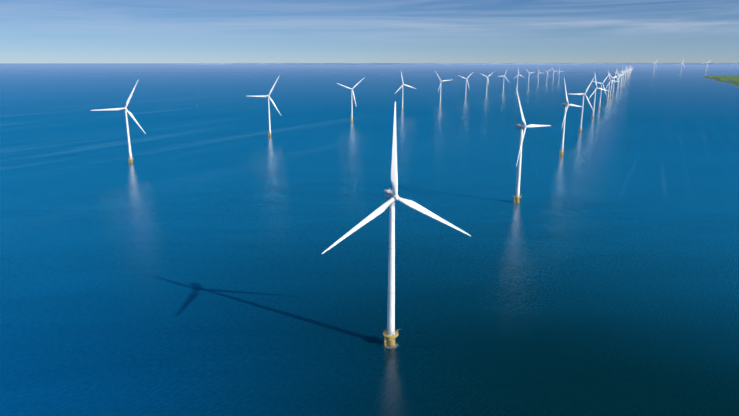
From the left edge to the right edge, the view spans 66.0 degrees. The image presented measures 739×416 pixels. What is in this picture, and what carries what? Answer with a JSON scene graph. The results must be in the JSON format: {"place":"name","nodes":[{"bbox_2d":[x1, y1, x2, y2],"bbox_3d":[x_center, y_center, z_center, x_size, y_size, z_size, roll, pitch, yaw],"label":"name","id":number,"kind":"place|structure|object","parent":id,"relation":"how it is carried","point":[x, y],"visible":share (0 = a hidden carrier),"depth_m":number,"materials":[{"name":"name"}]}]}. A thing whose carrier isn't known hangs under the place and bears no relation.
{"place":"outdoors","nodes":[
{"label":"outdoors","id":0,"kind":"place"},
{"bbox_2d":[0,63,738,415],"bbox_3d":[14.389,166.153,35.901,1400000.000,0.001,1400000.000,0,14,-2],"label":"sea","id":1,"kind":"structure","parent":0,"point":[180,265],"depth_m":559.50,"materials":[{"name":"blue liquid"}]},
{"bbox_2d":[91,79,145,163],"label":"turbine","id":2,"kind":"object","parent":1,"relation":"on","point":[130,159],"visible":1,"depth_m":976.58,"materials":[{"name":"metal"}]},
{"bbox_2d":[252,77,280,136],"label":"turbine","id":3,"kind":"object","parent":1,"relation":"on","point":[270,132],"visible":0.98,"depth_m":1342.71,"materials":[{"name":"metal"}]},
{"bbox_2d":[337,77,364,120],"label":"turbine","id":4,"kind":"object","parent":1,"relation":"on","point":[352,117],"visible":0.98,"depth_m":1700.80,"materials":[{"name":"metal"}]},
{"bbox_2d":[322,101,470,348],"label":"turbine","id":5,"kind":"object","parent":1,"relation":"on","point":[390,334],"visible":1,"depth_m":333.10,"materials":[{"name":"metal"}]},
{"bbox_2d":[397,73,415,110],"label":"turbine","id":6,"kind":"object","parent":1,"relation":"on","point":[402,91],"visible":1,"depth_m":2079.81,"materials":[{"name":"metal"}]},
{"bbox_2d":[435,71,448,103],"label":"turbine","id":7,"kind":"object","parent":1,"relation":"on","point":[440,88],"visible":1,"depth_m":2437.94,"materials":[{"name":"metal"}]},
{"bbox_2d":[513,87,550,202],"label":"turbine","id":8,"kind":"object","parent":1,"relation":"on","point":[517,197],"visible":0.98,"depth_m":697.91,"materials":[{"name":"metal"}]},
{"bbox_2d":[559,78,581,155],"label":"turbine","id":9,"kind":"object","parent":1,"relation":"on","point":[563,130],"visible":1,"depth_m":1064.55,"materials":[{"name":"metal"}]},
{"bbox_2d":[574,75,595,131],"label":"turbine","id":10,"kind":"object","parent":1,"relation":"on","point":[580,129],"visible":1,"depth_m":1430.79,"materials":[{"name":"metal"}]},
{"bbox_2d":[590,76,609,117],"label":"turbine","id":11,"kind":"object","parent":1,"relation":"on","point":[595,88],"visible":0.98,"depth_m":1793.59,"materials":[{"name":"metal"}]},
{"bbox_2d":[593,75,608,108],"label":"turbine","id":12,"kind":"object","parent":1,"relation":"on","point":[600,91],"visible":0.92,"depth_m":2160.50,"materials":[{"name":"metal"}]},
{"bbox_2d":[606,72,617,102],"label":"turbine","id":13,"kind":"object","parent":1,"relation":"on","point":[609,86],"visible":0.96,"depth_m":2527.12,"materials":[{"name":"metal"}]},
{"bbox_2d":[0,0,738,62],"label":"sky","id":14,"kind":"structure","parent":0,"point":[31,31],"materials":[{"name":"blue"}]},
{"bbox_2d":[171,63,738,64],"bbox_3d":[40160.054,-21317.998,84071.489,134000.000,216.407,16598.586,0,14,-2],"label":"shore land","id":15,"kind":"structure","parent":0,"point":[464,64],"depth_m":76476.43,"materials":[{"name":"grey"}]},
{"bbox_2d":[703,76,738,86],"bbox_3d":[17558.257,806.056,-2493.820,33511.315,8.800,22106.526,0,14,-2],"label":"land","id":16,"kind":"structure","parent":0,"point":[725,78],"depth_m":6276.34,"materials":[{"name":"green plant"}]}
]}

